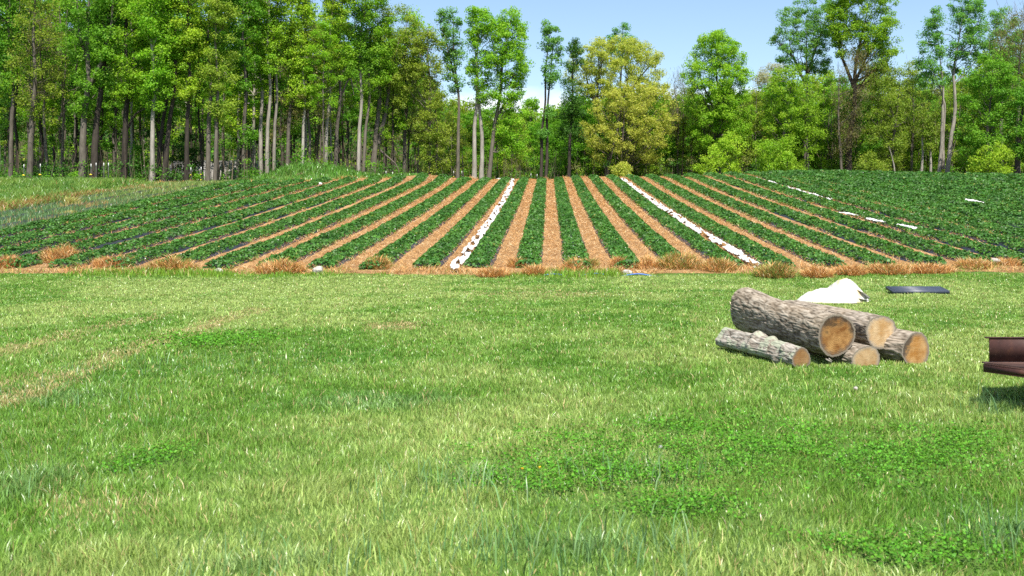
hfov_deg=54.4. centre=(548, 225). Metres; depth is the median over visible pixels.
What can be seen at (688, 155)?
tree
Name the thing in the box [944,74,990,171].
tree
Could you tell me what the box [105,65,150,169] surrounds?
tree
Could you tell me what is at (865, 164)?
shrub
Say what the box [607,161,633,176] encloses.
shrub
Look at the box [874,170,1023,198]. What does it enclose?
strawberry row
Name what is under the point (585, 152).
tree
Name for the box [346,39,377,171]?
tree
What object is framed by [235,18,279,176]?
tree
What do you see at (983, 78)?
tree
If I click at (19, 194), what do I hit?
rough grass
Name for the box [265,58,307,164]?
tree
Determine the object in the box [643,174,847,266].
strawberry row
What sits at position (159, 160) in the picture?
tree
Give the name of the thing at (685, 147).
tree
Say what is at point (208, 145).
tree
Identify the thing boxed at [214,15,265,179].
tree
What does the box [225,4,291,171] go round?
tree
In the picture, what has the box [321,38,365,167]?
tree
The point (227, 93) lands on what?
tree
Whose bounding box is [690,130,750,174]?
shrub
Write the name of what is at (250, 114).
tree
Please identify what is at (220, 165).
house
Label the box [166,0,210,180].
tree
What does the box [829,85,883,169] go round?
tree
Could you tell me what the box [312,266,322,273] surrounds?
pale stone
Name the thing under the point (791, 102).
tree
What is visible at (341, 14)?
tree
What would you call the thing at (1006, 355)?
trailer
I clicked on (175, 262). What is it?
dry grass clump
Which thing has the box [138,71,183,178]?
tree
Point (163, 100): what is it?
tree
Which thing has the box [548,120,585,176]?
tree
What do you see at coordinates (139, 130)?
tree
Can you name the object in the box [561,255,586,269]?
dry grass clump
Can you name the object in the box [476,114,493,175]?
tree
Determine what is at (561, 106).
tree
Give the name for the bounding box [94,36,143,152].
tree
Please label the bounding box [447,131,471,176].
sapling
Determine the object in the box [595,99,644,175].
tree
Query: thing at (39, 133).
tree
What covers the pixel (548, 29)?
tree
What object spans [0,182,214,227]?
plastic bed
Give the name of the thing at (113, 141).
tree
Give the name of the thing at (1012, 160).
tree
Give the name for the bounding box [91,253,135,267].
dry grass clump
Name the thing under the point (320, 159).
tree
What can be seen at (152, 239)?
strawberry row
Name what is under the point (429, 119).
tree
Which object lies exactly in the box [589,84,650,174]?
tree
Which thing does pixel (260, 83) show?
tree
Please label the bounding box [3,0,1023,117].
sky
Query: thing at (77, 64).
tree
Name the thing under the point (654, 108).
tree
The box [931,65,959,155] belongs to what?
tree
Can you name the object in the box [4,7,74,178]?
tree
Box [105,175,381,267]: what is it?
strawberry row
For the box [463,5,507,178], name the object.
tree
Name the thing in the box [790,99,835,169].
tree
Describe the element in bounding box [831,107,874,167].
tree
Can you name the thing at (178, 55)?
tree
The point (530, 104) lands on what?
tree
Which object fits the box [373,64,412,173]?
tree
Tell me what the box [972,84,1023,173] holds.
tree
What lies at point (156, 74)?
tree
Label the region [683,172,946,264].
strawberry row
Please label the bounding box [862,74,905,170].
tree
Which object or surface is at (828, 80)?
tree
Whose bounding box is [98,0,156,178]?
tree
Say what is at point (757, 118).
tree
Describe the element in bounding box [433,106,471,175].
tree
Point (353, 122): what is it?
tree
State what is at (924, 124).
tree
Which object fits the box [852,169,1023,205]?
strawberry row
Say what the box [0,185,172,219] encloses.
plastic bed
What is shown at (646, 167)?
tree
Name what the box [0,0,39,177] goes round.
tree
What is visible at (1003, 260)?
dry grass clump
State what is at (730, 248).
row cover
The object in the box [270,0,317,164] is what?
tree
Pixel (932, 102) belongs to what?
tree
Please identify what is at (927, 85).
tree
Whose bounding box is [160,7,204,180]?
tree
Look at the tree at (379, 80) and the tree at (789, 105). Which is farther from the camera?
the tree at (789, 105)
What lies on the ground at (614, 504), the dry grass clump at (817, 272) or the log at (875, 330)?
the dry grass clump at (817, 272)
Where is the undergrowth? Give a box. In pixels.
[0,123,1023,181]
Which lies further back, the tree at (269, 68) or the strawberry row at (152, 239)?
the tree at (269, 68)
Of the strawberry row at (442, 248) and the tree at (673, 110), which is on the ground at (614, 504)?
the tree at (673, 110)
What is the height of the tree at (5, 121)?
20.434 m
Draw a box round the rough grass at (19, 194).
[0,160,536,228]
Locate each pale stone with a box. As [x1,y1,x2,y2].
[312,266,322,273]
[622,269,632,273]
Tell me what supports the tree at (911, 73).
on the ground at (614, 504)
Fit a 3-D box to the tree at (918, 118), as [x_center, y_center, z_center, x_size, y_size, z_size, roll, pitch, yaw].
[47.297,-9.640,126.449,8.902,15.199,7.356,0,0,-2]
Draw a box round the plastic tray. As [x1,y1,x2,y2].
[885,286,949,293]
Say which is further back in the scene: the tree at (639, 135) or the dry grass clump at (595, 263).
the tree at (639, 135)
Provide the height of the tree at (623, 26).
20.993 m
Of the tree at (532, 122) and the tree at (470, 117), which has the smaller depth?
the tree at (470, 117)
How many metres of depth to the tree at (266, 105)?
109.25 m
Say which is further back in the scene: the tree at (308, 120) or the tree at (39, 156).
the tree at (39, 156)
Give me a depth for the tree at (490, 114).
111.12 m
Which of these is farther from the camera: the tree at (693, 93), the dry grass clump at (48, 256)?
the tree at (693, 93)
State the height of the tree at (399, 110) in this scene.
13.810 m
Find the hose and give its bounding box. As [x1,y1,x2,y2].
[547,273,648,275]
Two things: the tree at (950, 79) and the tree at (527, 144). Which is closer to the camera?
the tree at (527, 144)
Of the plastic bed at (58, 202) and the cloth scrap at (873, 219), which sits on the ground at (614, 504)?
the plastic bed at (58, 202)
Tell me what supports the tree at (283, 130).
on the ground at (614, 504)
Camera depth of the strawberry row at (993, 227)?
47.81 m
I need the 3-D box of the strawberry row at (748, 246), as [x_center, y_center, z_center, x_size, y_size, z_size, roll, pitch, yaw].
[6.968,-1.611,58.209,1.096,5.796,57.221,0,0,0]
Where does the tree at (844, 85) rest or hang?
on the ground at (614, 504)
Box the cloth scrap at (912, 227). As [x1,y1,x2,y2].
[898,224,917,228]
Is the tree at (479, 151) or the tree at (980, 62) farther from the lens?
the tree at (479, 151)
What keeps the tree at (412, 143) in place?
on the ground at (614, 504)
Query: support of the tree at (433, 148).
on the ground at (614, 504)
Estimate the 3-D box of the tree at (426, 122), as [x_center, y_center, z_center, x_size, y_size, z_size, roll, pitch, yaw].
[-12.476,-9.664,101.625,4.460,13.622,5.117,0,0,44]
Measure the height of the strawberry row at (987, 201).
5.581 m
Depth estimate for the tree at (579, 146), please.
107.65 m
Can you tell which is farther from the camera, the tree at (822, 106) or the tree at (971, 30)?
the tree at (822, 106)
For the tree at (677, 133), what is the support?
on the ground at (614, 504)
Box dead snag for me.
[883,145,894,170]
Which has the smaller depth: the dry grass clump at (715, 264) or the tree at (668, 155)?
the dry grass clump at (715, 264)
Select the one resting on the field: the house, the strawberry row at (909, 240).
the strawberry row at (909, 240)
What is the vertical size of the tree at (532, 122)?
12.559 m
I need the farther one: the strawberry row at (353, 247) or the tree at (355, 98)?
the tree at (355, 98)
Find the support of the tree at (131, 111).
on the ground at (614, 504)
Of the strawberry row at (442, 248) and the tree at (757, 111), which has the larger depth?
the tree at (757, 111)
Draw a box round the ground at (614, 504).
[0,66,1023,575]
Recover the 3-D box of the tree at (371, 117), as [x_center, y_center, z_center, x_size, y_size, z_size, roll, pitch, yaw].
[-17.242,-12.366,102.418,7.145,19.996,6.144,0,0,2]
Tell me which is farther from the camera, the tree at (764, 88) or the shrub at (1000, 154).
the tree at (764, 88)
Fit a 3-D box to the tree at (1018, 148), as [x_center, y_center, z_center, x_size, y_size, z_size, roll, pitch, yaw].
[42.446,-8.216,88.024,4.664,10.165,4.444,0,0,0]
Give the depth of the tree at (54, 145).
90.48 m
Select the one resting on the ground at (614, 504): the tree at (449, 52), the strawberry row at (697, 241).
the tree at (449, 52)
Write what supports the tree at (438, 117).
on the ground at (614, 504)
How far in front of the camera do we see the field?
36.19 m
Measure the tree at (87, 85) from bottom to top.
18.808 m
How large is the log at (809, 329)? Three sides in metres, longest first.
2.010 x 0.596 x 0.594 m
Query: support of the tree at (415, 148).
on the ground at (614, 504)
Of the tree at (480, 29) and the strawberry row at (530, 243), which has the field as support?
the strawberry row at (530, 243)
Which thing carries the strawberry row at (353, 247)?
on the field
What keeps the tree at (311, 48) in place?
on the ground at (614, 504)
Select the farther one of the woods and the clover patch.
the woods
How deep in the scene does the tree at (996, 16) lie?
103.47 m
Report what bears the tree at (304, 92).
on the ground at (614, 504)
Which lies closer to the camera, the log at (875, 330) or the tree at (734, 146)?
the log at (875, 330)
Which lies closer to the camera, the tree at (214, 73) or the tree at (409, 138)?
the tree at (214, 73)
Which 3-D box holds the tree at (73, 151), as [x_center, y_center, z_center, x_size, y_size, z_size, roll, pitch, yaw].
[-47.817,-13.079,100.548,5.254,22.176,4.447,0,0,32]
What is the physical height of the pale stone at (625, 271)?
0.214 m
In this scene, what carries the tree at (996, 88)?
on the ground at (614, 504)
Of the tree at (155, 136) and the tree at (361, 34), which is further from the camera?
the tree at (155, 136)
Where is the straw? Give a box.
[0,173,1023,274]
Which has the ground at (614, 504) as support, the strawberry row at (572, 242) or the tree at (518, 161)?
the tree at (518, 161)
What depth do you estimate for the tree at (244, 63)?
77.94 m
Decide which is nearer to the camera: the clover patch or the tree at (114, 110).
the clover patch
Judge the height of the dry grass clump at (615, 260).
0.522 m
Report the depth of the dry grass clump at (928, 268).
28.35 m
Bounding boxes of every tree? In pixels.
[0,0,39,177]
[0,0,45,177]
[0,0,60,170]
[0,5,41,172]
[0,13,23,170]
[0,23,28,165]
[0,75,26,174]
[1,0,79,177]
[2,70,57,171]
[3,4,45,173]
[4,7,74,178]
[15,12,75,175]
[17,29,68,174]
[19,24,60,177]
[24,0,80,171]
[24,0,91,176]
[36,0,76,165]
[46,0,104,174]
[50,13,81,170]
[53,0,122,177]
[54,85,91,170]
[55,2,96,171]
[55,12,113,175]
[66,8,120,173]
[73,32,123,171]
[77,0,119,167]
[82,1,143,173]
[83,0,139,177]
[89,0,156,177]
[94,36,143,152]
[94,79,129,170]
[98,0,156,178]
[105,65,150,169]
[108,9,157,179]
[112,8,145,176]
[113,31,146,174]
[118,33,149,158]
[124,0,182,181]
[129,1,184,162]
[129,13,156,177]
[130,3,181,176]
[135,0,175,180]
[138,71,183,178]
[139,10,183,180]
[149,81,200,179]
[153,0,202,181]
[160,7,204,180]
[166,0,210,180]
[172,10,227,180]
[175,0,208,180]
[177,17,220,175]
[185,0,223,175]
[189,0,231,180]
[194,9,236,180]
[194,46,245,178]
[195,0,242,180]
[212,0,274,177]
[214,13,268,177]
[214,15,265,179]
[219,49,258,165]
[224,0,266,178]
[224,0,284,173]
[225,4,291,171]
[226,42,265,163]
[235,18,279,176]
[242,0,278,176]
[243,69,288,167]
[248,3,297,167]
[249,0,285,172]
[258,81,286,170]
[260,44,302,166]
[263,0,304,170]
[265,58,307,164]
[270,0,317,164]
[278,1,341,163]
[278,31,345,162]
[279,27,312,162]
[283,0,320,162]
[283,2,332,161]
[286,16,318,160]
[299,29,343,163]
[301,21,324,165]
[303,19,346,163]
[308,0,355,161]
[310,2,354,160]
[315,24,370,167]
[320,0,373,165]
[320,8,363,164]
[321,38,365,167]
[345,0,383,170]
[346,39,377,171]
[347,42,377,172]
[358,21,401,172]
[358,48,404,173]
[360,0,397,172]
[363,36,397,173]
[364,25,404,171]
[367,53,416,173]
[370,3,424,172]
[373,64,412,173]
[384,67,433,172]
[386,4,432,173]
[399,58,435,169]
[400,81,426,169]
[402,19,457,175]
[403,73,439,173]
[408,75,433,171]
[412,84,444,171]
[414,68,449,169]
[416,99,452,173]
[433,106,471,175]
[434,6,470,177]
[434,97,479,176]
[435,107,471,175]
[445,94,496,177]
[453,109,493,179]
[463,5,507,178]
[476,104,519,178]
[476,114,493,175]
[476,121,500,176]
[486,5,535,177]
[493,111,531,178]
[500,112,545,176]
[502,103,545,172]
[503,120,534,177]
[509,97,556,177]
[521,120,561,176]
[535,109,572,178]
[536,18,564,178]
[543,129,562,171]
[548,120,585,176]
[551,100,574,175]
[554,37,587,177]
[557,95,611,175]
[561,35,675,173]
[573,117,598,172]
[573,119,589,173]
[579,78,681,176]
[581,97,614,175]
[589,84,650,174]
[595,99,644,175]
[605,22,637,98]
[606,105,641,173]
[619,83,675,175]
[641,94,681,172]
[649,105,661,173]
[650,123,686,175]
[655,97,697,173]
[658,57,696,174]
[670,84,691,175]
[671,86,697,166]
[673,97,716,175]
[679,28,756,173]
[681,104,696,170]
[695,91,756,172]
[709,105,751,166]
[733,88,779,170]
[738,89,763,172]
[741,89,765,172]
[748,87,803,170]
[750,63,828,170]
[750,94,803,168]
[751,62,785,92]
[757,80,802,148]
[766,0,836,168]
[774,83,798,169]
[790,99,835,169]
[799,65,830,151]
[802,82,853,166]
[808,96,862,169]
[809,95,858,169]
[818,70,837,100]
[819,35,891,169]
[819,77,843,158]
[821,0,904,169]
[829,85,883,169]
[830,87,873,169]
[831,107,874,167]
[834,76,849,116]
[858,91,887,168]
[861,74,929,171]
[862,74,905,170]
[863,59,917,170]
[867,101,920,170]
[895,99,946,171]
[899,59,935,170]
[900,93,945,171]
[902,79,948,171]
[911,0,988,171]
[912,92,939,170]
[914,118,958,171]
[916,81,938,160]
[926,84,974,172]
[928,103,967,171]
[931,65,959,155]
[936,86,961,108]
[941,74,960,103]
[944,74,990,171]
[945,91,981,172]
[952,48,1020,172]
[954,109,997,172]
[961,65,1010,112]
[969,41,1007,157]
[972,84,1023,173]
[972,90,1023,168]
[973,49,987,79]
[980,6,1023,171]
[980,46,1020,148]
[983,0,1023,172]
[1001,27,1023,163]
[1002,79,1023,173]
[1005,116,1023,171]
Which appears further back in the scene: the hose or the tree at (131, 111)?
the tree at (131, 111)
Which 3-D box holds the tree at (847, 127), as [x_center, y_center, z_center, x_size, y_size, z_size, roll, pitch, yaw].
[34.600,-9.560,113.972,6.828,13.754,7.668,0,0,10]
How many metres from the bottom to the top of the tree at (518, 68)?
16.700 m
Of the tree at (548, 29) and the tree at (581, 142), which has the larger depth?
the tree at (581, 142)
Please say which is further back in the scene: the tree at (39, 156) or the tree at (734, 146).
the tree at (734, 146)
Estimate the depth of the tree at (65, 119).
114.39 m
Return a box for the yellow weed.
[60,195,83,204]
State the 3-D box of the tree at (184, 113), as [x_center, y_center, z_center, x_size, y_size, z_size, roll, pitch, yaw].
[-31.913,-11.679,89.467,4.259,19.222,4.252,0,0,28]
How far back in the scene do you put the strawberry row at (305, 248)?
40.50 m
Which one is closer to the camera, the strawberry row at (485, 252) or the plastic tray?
the plastic tray
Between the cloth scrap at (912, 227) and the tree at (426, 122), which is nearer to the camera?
the cloth scrap at (912, 227)
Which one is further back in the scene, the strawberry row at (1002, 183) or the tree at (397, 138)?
the tree at (397, 138)
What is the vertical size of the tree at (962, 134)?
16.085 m
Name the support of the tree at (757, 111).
on the ground at (614, 504)
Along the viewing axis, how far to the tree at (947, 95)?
121.98 m
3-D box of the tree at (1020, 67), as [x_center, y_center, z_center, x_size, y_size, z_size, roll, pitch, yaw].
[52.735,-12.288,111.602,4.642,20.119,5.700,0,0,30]
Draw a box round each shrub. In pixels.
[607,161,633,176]
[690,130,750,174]
[751,134,795,171]
[853,149,891,170]
[966,140,1015,173]
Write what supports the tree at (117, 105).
on the ground at (614, 504)
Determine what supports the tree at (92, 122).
on the ground at (614, 504)
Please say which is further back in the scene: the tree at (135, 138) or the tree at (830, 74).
the tree at (830, 74)
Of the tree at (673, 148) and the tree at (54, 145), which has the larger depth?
the tree at (673, 148)
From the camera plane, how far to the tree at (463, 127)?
106.52 m
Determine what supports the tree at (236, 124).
on the ground at (614, 504)
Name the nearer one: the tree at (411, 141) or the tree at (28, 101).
the tree at (28, 101)
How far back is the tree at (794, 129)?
94.17 m
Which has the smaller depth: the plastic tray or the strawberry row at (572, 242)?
the plastic tray
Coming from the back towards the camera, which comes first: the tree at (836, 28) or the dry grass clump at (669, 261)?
the tree at (836, 28)
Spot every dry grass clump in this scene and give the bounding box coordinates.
[0,253,21,268]
[36,242,80,263]
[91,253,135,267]
[144,252,200,270]
[252,256,309,273]
[363,254,399,269]
[472,264,513,277]
[504,255,528,267]
[520,262,548,275]
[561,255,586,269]
[578,256,601,267]
[608,252,627,266]
[632,251,659,268]
[656,249,704,269]
[697,255,737,271]
[751,259,797,278]
[797,263,837,278]
[831,263,869,275]
[864,260,913,274]
[904,260,958,273]
[950,256,994,268]
[993,256,1023,265]
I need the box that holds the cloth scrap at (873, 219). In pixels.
[866,217,883,221]
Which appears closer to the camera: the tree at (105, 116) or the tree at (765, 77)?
the tree at (105, 116)
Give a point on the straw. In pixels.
(550, 195)
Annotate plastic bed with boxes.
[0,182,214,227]
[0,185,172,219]
[1,184,167,214]
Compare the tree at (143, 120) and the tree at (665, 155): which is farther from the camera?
the tree at (665, 155)
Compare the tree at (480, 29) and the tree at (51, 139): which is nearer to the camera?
the tree at (51, 139)
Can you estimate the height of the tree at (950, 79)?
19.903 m
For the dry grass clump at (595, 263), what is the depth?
29.81 m
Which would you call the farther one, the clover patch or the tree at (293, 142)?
the tree at (293, 142)
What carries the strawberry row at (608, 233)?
on the field
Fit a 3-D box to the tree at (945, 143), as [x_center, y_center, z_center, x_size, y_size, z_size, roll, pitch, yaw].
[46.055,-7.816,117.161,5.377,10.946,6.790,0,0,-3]
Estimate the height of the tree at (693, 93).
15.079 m
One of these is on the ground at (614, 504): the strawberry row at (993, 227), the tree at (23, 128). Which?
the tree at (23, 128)
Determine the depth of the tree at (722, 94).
100.81 m
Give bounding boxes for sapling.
[128,141,149,177]
[170,131,205,181]
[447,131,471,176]
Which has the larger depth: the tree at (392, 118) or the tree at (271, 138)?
the tree at (271, 138)
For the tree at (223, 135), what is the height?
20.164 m
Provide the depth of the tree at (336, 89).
86.95 m
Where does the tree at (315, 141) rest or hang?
on the ground at (614, 504)
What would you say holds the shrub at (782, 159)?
on the ground at (614, 504)
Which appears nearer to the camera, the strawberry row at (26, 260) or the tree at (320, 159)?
the strawberry row at (26, 260)
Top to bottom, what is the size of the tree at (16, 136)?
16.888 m
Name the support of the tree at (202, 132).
on the ground at (614, 504)
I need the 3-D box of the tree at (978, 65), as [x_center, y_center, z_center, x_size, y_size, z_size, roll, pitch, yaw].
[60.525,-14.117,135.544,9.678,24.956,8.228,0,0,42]
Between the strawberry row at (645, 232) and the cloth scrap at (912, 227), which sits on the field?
the strawberry row at (645, 232)
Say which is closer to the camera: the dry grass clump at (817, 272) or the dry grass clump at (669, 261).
the dry grass clump at (817, 272)
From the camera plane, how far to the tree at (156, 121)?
85.52 m
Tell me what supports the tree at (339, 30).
on the ground at (614, 504)
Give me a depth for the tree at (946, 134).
108.43 m
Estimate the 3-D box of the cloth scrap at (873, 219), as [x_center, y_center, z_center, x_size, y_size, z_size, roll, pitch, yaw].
[13.247,-0.244,40.355,0.207,0.204,1.422,0,0,-7]
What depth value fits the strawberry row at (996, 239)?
44.17 m
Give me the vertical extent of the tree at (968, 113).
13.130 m
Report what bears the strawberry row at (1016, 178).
on the field
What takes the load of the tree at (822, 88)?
on the ground at (614, 504)
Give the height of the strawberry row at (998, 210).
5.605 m
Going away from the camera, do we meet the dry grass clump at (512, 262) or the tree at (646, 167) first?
the dry grass clump at (512, 262)
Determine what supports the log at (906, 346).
on the ground at (614, 504)
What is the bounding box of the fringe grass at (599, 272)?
[0,265,1022,279]
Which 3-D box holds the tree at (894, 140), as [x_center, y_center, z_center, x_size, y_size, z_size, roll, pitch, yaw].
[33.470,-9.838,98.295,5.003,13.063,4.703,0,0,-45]
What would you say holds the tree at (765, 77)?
on the ground at (614, 504)
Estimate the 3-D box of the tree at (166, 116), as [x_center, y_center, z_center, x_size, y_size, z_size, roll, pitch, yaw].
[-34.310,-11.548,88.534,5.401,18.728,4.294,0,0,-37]
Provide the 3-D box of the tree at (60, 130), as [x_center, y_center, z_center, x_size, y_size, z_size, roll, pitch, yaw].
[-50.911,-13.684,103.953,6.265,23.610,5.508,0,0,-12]
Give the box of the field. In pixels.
[0,175,1023,274]
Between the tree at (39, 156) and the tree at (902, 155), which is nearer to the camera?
the tree at (39, 156)
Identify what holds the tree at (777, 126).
on the ground at (614, 504)
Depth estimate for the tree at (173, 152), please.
110.08 m
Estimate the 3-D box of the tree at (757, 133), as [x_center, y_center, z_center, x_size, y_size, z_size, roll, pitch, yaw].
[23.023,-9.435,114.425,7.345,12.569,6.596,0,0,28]
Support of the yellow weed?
on the ground at (614, 504)
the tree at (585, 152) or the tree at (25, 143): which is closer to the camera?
the tree at (25, 143)
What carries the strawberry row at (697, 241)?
on the field
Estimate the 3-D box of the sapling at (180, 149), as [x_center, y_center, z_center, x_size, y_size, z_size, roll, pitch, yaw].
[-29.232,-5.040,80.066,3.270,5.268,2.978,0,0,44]
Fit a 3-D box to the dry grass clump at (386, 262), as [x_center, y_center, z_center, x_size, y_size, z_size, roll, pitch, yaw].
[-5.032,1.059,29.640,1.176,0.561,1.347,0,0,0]
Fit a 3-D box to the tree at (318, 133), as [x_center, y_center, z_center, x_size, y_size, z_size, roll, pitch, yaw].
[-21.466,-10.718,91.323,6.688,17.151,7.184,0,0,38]
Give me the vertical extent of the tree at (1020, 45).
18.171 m
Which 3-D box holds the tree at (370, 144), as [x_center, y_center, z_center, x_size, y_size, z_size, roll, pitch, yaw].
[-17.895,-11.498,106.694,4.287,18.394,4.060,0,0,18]
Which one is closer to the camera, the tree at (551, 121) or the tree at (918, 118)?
the tree at (551, 121)
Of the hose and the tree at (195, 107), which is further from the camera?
the tree at (195, 107)
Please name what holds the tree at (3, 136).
on the ground at (614, 504)
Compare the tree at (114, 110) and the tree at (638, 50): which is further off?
the tree at (638, 50)
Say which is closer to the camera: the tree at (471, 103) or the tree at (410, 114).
the tree at (410, 114)
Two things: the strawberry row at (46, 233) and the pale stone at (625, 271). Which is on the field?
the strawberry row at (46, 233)
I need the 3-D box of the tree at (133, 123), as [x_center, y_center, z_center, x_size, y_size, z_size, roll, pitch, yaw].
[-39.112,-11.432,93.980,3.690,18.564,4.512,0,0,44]
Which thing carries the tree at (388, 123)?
on the ground at (614, 504)
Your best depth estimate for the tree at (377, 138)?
87.84 m
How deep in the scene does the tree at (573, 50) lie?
100.61 m
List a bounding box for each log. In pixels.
[715,327,810,366]
[730,287,855,356]
[784,300,895,348]
[807,342,879,365]
[877,329,928,363]
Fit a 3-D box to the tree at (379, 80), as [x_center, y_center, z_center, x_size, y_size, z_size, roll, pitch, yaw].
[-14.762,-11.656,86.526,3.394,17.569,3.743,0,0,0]
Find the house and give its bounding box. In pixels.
[167,153,280,181]
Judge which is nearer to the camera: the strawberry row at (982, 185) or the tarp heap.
the tarp heap
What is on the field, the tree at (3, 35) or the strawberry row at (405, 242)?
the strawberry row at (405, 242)
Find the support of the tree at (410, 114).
on the ground at (614, 504)
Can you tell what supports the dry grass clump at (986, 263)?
on the ground at (614, 504)
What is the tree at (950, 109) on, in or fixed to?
on the ground at (614, 504)
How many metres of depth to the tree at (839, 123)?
97.39 m
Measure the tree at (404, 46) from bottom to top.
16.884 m
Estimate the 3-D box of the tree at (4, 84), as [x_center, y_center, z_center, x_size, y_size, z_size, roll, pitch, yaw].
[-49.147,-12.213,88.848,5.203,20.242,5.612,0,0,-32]
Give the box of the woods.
[0,5,1023,181]
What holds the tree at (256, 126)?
on the ground at (614, 504)
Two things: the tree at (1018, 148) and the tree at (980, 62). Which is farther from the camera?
the tree at (980, 62)
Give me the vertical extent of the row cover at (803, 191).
2.782 m
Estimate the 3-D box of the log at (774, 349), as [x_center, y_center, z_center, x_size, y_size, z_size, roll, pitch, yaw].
[2.526,1.425,11.921,0.306,0.320,1.750,0,1,-19]
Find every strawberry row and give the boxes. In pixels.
[0,176,331,267]
[0,178,277,247]
[0,178,305,259]
[0,179,250,236]
[47,176,356,268]
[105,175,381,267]
[158,174,406,262]
[203,172,428,268]
[256,174,450,265]
[306,176,471,268]
[358,177,491,269]
[412,176,510,267]
[462,176,528,267]
[515,177,546,268]
[554,176,591,269]
[571,175,638,268]
[588,174,683,267]
[605,174,744,266]
[624,174,795,266]
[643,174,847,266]
[664,173,896,265]
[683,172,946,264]
[702,172,994,262]
[723,171,1023,265]
[744,170,1023,252]
[765,170,1023,240]
[787,169,1023,228]
[807,169,1023,220]
[831,169,1023,212]
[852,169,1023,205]
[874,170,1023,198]
[896,171,1023,193]
[918,171,1023,189]
[944,172,1023,184]
[966,172,1023,180]
[992,172,1023,176]
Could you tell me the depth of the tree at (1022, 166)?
106.06 m
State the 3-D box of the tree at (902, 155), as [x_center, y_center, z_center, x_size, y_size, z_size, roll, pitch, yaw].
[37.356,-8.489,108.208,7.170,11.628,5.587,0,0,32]
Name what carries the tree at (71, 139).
on the ground at (614, 504)
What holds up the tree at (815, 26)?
on the ground at (614, 504)
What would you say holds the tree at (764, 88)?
on the ground at (614, 504)
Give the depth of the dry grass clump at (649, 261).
29.60 m
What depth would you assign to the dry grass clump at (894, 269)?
28.24 m
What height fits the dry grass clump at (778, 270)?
0.566 m
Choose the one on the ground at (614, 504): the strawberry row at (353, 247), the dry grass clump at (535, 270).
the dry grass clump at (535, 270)
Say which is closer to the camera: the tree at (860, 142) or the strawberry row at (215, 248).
the strawberry row at (215, 248)
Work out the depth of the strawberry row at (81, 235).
41.22 m
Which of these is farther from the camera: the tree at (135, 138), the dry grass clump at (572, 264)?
the tree at (135, 138)
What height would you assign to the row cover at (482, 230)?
5.456 m
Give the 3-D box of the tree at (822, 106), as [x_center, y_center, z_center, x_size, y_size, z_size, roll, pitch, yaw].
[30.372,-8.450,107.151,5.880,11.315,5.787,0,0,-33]
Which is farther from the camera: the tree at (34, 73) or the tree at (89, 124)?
the tree at (89, 124)
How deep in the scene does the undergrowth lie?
81.72 m
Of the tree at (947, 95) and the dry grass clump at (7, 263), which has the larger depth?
the tree at (947, 95)
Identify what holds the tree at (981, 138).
on the ground at (614, 504)
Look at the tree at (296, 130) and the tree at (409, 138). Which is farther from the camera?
the tree at (409, 138)
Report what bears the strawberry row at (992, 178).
on the field
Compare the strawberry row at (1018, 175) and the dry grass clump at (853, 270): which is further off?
the strawberry row at (1018, 175)
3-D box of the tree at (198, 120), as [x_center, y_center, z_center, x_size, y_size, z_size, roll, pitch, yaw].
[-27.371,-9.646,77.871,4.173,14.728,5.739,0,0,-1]
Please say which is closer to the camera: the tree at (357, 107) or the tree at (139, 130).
the tree at (139, 130)
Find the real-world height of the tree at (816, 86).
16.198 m
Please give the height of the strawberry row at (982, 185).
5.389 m
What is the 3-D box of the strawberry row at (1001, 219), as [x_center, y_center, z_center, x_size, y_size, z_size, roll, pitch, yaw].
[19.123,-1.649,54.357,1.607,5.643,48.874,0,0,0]
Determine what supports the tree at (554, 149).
on the ground at (614, 504)
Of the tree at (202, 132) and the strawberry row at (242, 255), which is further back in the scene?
the tree at (202, 132)
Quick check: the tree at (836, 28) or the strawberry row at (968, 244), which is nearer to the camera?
the strawberry row at (968, 244)
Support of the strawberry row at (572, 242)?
on the field
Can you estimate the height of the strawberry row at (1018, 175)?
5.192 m
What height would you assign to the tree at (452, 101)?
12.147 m
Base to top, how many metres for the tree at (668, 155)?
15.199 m
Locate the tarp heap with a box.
[797,278,870,302]
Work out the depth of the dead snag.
91.96 m
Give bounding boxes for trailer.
[982,337,1023,377]
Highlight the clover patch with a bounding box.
[88,327,1023,575]
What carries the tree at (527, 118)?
on the ground at (614, 504)
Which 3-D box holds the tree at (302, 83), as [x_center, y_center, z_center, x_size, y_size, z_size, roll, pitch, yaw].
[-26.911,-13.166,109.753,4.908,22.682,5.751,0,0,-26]
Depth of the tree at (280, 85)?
82.88 m
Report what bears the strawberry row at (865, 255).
on the field
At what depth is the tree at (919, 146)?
108.68 m
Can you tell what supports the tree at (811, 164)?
on the ground at (614, 504)
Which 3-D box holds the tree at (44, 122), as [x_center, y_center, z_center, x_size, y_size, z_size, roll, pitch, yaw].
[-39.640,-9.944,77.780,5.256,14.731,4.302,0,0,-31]
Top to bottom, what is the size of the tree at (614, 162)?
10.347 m
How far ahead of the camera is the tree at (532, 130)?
109.22 m
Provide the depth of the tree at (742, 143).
107.59 m
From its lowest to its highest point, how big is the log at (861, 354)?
0.359 m
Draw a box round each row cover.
[450,178,514,268]
[621,178,761,264]
[757,177,831,198]
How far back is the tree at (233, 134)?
100.12 m
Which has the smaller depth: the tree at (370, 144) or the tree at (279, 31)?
the tree at (279, 31)
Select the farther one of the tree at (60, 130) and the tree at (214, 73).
the tree at (60, 130)
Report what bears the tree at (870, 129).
on the ground at (614, 504)
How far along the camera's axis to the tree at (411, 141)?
125.58 m
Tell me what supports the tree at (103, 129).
on the ground at (614, 504)

